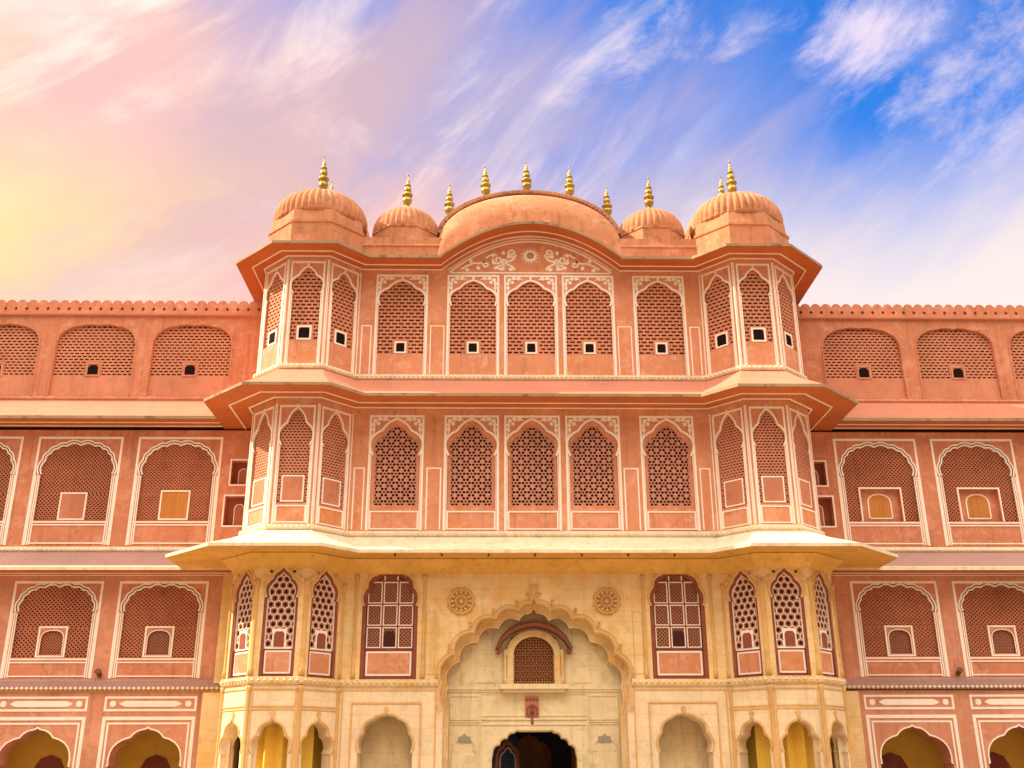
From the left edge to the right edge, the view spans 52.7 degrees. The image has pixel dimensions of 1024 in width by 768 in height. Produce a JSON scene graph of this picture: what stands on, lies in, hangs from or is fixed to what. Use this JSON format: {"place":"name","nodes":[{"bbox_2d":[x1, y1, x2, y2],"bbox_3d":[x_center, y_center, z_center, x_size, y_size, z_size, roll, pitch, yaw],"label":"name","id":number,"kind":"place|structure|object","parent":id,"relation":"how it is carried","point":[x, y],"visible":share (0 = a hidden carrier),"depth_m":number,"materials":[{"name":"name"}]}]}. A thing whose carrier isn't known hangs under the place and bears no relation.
{"place":"outdoors","nodes":[
{"label":"outdoors","id":0,"kind":"place"},
{"bbox_2d":[0,300,262,767],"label":"palace wing","id":1,"kind":"structure","parent":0,"point":[124,456],"depth_m":43.20,"materials":[{"name":"pink paint"}]},
{"bbox_2d":[0,436,23,544],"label":"window","id":2,"kind":"structure","parent":1,"relation":"in","point":[10,446],"depth_m":43.78,"materials":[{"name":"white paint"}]},
{"bbox_2d":[0,322,43,395],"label":"window","id":3,"kind":"structure","parent":1,"relation":"in","point":[20,342],"depth_m":45.76,"materials":[{"name":"stone"}]},
{"bbox_2d":[34,755,63,767],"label":"loggia door","id":4,"kind":"structure","parent":1,"relation":"in","point":[50,761],"depth_m":41.68,"materials":[{"name":"red paint"}]},
{"bbox_2d":[0,581,103,678],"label":"window","id":5,"kind":"structure","parent":1,"relation":"in","point":[52,630],"depth_m":41.55,"materials":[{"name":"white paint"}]},
{"bbox_2d":[21,436,123,544],"bbox_3d":[-18.450,4.508,43.638,3.600,4.700,0.310,0,-21,-1],"label":"window","id":6,"kind":"structure","parent":1,"relation":"in","point":[72,498],"depth_m":43.60,"materials":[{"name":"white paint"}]},
{"bbox_2d":[46,322,139,396],"bbox_3d":[-18.471,-1.067,45.759,3.629,3.544,0.330,0,-21,-1],"label":"window","id":7,"kind":"structure","parent":1,"relation":"in","point":[93,359],"depth_m":45.76,"materials":[{"name":"stone"}]},
{"bbox_2d":[140,755,169,767],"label":"loggia door","id":8,"kind":"structure","parent":1,"relation":"in","point":[156,761],"depth_m":41.76,"materials":[{"name":"red paint"}]},
{"bbox_2d":[108,581,208,678],"bbox_3d":[-14.181,9.894,41.676,3.600,3.848,0.310,0,-21,-1],"label":"window","id":9,"kind":"structure","parent":1,"relation":"in","point":[159,627],"depth_m":41.64,"materials":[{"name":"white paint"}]},
{"bbox_2d":[125,437,223,544],"bbox_3d":[-14.201,4.523,43.719,3.600,4.700,0.310,0,-21,-1],"label":"window","id":10,"kind":"structure","parent":1,"relation":"in","point":[174,497],"depth_m":43.68,"materials":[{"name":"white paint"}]},
{"bbox_2d":[144,322,234,396],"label":"window","id":11,"kind":"structure","parent":1,"relation":"in","point":[186,359],"depth_m":45.86,"materials":[{"name":"stone"}]},
{"bbox_2d":[221,494,244,526],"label":"side window","id":12,"kind":"structure","parent":1,"relation":"in","point":[235,506],"depth_m":43.60,"materials":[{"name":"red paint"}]},
{"bbox_2d":[228,459,248,485],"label":"side window","id":13,"kind":"structure","parent":1,"relation":"in","point":[240,470],"depth_m":44.18,"materials":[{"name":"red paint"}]},
{"bbox_2d":[0,0,1023,307],"label":"sky","id":14,"kind":"structure","parent":0,"point":[148,148],"materials":[{"name":"blue"}]},
{"bbox_2d":[165,155,897,767],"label":"palace gatehouse","id":15,"kind":"object","parent":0,"point":[509,451],"visible":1,"depth_m":40.77,"materials":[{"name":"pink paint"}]},
{"bbox_2d":[228,571,252,678],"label":"window","id":16,"kind":"structure","parent":15,"relation":"in","point":[243,606],"depth_m":38.68,"materials":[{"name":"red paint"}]},
{"bbox_2d":[244,406,274,529],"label":"window","id":17,"kind":"structure","parent":15,"relation":"in","point":[255,515],"depth_m":40.83,"materials":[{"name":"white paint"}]},
{"bbox_2d":[258,262,286,371],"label":"window","id":18,"kind":"structure","parent":15,"relation":"in","point":[275,282],"depth_m":43.16,"materials":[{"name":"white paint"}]},
{"bbox_2d":[258,568,297,676],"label":"window","id":19,"kind":"structure","parent":15,"relation":"in","point":[277,651],"depth_m":38.06,"materials":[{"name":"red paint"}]},
{"bbox_2d":[271,403,315,522],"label":"window","id":20,"kind":"structure","parent":15,"relation":"in","point":[294,454],"depth_m":40.27,"materials":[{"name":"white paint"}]},
{"bbox_2d":[284,261,325,362],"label":"window","id":21,"kind":"structure","parent":15,"relation":"in","point":[305,305],"depth_m":42.59,"materials":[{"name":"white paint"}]},
{"bbox_2d":[307,571,337,678],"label":"window","id":22,"kind":"structure","parent":15,"relation":"in","point":[324,605],"depth_m":38.68,"materials":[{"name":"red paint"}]},
{"bbox_2d":[315,406,350,529],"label":"window","id":23,"kind":"structure","parent":15,"relation":"in","point":[331,501],"depth_m":40.85,"materials":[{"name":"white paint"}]},
{"bbox_2d":[325,262,358,372],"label":"window","id":24,"kind":"structure","parent":15,"relation":"in","point":[342,318],"depth_m":43.18,"materials":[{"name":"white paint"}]},
{"bbox_2d":[359,574,417,678],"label":"window","id":25,"kind":"structure","parent":15,"relation":"in","point":[388,650],"depth_m":39.32,"materials":[{"name":"red paint"}]},
{"bbox_2d":[365,414,424,529],"bbox_3d":[-4.674,3.519,41.559,2.220,4.895,0.390,0,-21,-1],"label":"window","id":26,"kind":"structure","parent":15,"relation":"in","point":[394,492],"depth_m":41.53,"materials":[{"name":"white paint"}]},
{"bbox_2d":[372,274,428,373],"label":"window","id":27,"kind":"structure","parent":15,"relation":"in","point":[401,307],"depth_m":43.82,"materials":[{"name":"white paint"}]},
{"bbox_2d":[458,737,470,741],"bbox_3d":[-1.784,13.325,38.741,0.460,0.200,0.048,0,-21,-1],"label":"sign plate","id":28,"kind":"object","parent":15,"relation":"attached to","point":[464,739],"visible":1,"depth_m":38.72,"materials":[{"name":"beige stone"}]},
{"bbox_2d":[442,415,498,530],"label":"window","id":29,"kind":"structure","parent":15,"relation":"in","point":[471,442],"depth_m":41.59,"materials":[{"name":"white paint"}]},
{"bbox_2d":[446,275,498,374],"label":"window","id":30,"kind":"structure","parent":15,"relation":"in","point":[472,334],"depth_m":43.87,"materials":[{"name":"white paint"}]},
{"bbox_2d":[492,734,518,767],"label":"gate door","id":31,"kind":"structure","parent":15,"relation":"in","point":[506,755],"depth_m":39.85,"materials":[{"name":"blue paint"}]},
{"bbox_2d":[504,275,558,374],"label":"window","id":32,"kind":"structure","parent":15,"relation":"in","point":[530,301],"depth_m":43.91,"materials":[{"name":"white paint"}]},
{"bbox_2d":[525,697,538,724],"bbox_3d":[0.762,12.367,39.114,0.520,1.000,0.135,0,-21,-1],"label":"wall plaque","id":33,"kind":"object","parent":15,"relation":"attached to","point":[531,707],"depth_m":39.14,"materials":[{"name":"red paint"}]},
{"bbox_2d":[504,415,561,530],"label":"window","id":34,"kind":"structure","parent":15,"relation":"in","point":[532,448],"depth_m":41.64,"materials":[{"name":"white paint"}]},
{"bbox_2d":[495,619,572,692],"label":"window","id":35,"kind":"structure","parent":15,"relation":"in","point":[532,656],"depth_m":39.69,"materials":[{"name":"beige stone"}]},
{"bbox_2d":[562,275,616,374],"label":"window","id":36,"kind":"structure","parent":15,"relation":"in","point":[589,335],"depth_m":43.97,"materials":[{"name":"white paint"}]},
{"bbox_2d":[565,415,623,530],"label":"window","id":37,"kind":"structure","parent":15,"relation":"in","point":[593,452],"depth_m":41.68,"materials":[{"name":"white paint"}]},
{"bbox_2d":[598,736,610,741],"bbox_3d":[3.474,13.344,38.842,0.460,0.200,0.048,0,-21,-1],"label":"sign plate","id":38,"kind":"object","parent":15,"relation":"attached to","point":[604,738],"visible":1,"depth_m":38.82,"materials":[{"name":"beige stone"}]},
{"bbox_2d":[632,276,689,374],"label":"window","id":39,"kind":"structure","parent":15,"relation":"in","point":[661,340],"depth_m":44.02,"materials":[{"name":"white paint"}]},
{"bbox_2d":[639,415,700,530],"bbox_3d":[6.324,3.559,41.770,2.220,4.895,0.390,0,-21,-1],"label":"window","id":40,"kind":"structure","parent":15,"relation":"in","point":[667,443],"depth_m":41.74,"materials":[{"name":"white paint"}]},
{"bbox_2d":[650,574,708,678],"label":"window","id":41,"kind":"structure","parent":15,"relation":"in","point":[677,611],"depth_m":39.54,"materials":[{"name":"red paint"}]},
{"bbox_2d":[701,265,737,373],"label":"window","id":42,"kind":"structure","parent":15,"relation":"in","point":[721,346],"depth_m":43.49,"materials":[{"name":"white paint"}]},
{"bbox_2d":[712,407,751,529],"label":"window","id":43,"kind":"structure","parent":15,"relation":"in","point":[728,428],"depth_m":41.15,"materials":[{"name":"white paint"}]},
{"bbox_2d":[729,571,762,677],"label":"window","id":44,"kind":"structure","parent":15,"relation":"in","point":[743,609],"depth_m":38.97,"materials":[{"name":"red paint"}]},
{"bbox_2d":[736,264,778,364],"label":"window","id":45,"kind":"structure","parent":15,"relation":"in","point":[758,328],"depth_m":42.94,"materials":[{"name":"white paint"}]},
{"bbox_2d":[748,405,795,523],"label":"window","id":46,"kind":"structure","parent":15,"relation":"in","point":[774,494],"depth_m":40.63,"materials":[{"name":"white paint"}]},
{"bbox_2d":[774,265,801,373],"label":"window","id":47,"kind":"structure","parent":15,"relation":"in","point":[787,314],"depth_m":43.59,"materials":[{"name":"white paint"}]},
{"bbox_2d":[770,568,810,675],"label":"window","id":48,"kind":"structure","parent":15,"relation":"in","point":[787,606],"depth_m":38.42,"materials":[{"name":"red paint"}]},
{"bbox_2d":[789,407,819,529],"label":"window","id":49,"kind":"structure","parent":15,"relation":"in","point":[799,422],"depth_m":41.26,"materials":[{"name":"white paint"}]},
{"bbox_2d":[814,573,837,677],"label":"window","id":50,"kind":"structure","parent":15,"relation":"in","point":[823,611],"depth_m":39.11,"materials":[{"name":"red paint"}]},
{"bbox_2d":[796,304,1023,767],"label":"palace wing","id":51,"kind":"structure","parent":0,"point":[918,454],"depth_m":43.94,"materials":[{"name":"pink paint"}]},
{"bbox_2d":[813,460,828,486],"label":"side window","id":52,"kind":"structure","parent":51,"relation":"in","point":[818,468],"depth_m":44.66,"materials":[{"name":"red paint"}]},
{"bbox_2d":[817,495,836,527],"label":"side window","id":53,"kind":"structure","parent":51,"relation":"in","point":[824,504],"depth_m":44.07,"materials":[{"name":"red paint"}]},
{"bbox_2d":[819,326,908,398],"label":"window","id":54,"kind":"structure","parent":51,"relation":"in","point":[860,362],"depth_m":46.45,"materials":[{"name":"stone"}]},
{"bbox_2d":[833,439,930,545],"bbox_3d":[15.753,4.645,44.331,3.600,4.700,0.385,0,-21,-1],"label":"window","id":55,"kind":"structure","parent":51,"relation":"in","point":[880,486],"depth_m":44.34,"materials":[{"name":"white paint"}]},
{"bbox_2d":[881,752,907,767],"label":"loggia door","id":56,"kind":"structure","parent":51,"relation":"in","point":[890,760],"depth_m":42.31,"materials":[{"name":"red paint"}]},
{"bbox_2d":[850,581,949,676],"bbox_3d":[15.773,10.002,42.253,3.600,3.848,0.310,0,-21,-1],"label":"window","id":57,"kind":"structure","parent":51,"relation":"in","point":[899,627],"depth_m":42.22,"materials":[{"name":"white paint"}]},
{"bbox_2d":[912,326,1003,399],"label":"window","id":58,"kind":"structure","parent":51,"relation":"in","point":[954,362],"depth_m":46.52,"materials":[{"name":"stone"}]},
{"bbox_2d":[929,439,1023,545],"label":"window","id":59,"kind":"structure","parent":51,"relation":"in","point":[980,496],"depth_m":44.43,"materials":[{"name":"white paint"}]},
{"bbox_2d":[951,581,1023,676],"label":"window","id":60,"kind":"structure","parent":51,"relation":"in","point":[990,614],"depth_m":42.33,"materials":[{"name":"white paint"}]},
{"bbox_2d":[989,752,1010,767],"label":"loggia door","id":61,"kind":"structure","parent":51,"relation":"in","point":[997,760],"depth_m":42.39,"materials":[{"name":"red paint"}]},
{"bbox_2d":[1005,326,1023,399],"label":"window","id":62,"kind":"structure","parent":51,"relation":"in","point":[1015,334],"depth_m":46.72,"materials":[{"name":"stone"}]}
]}

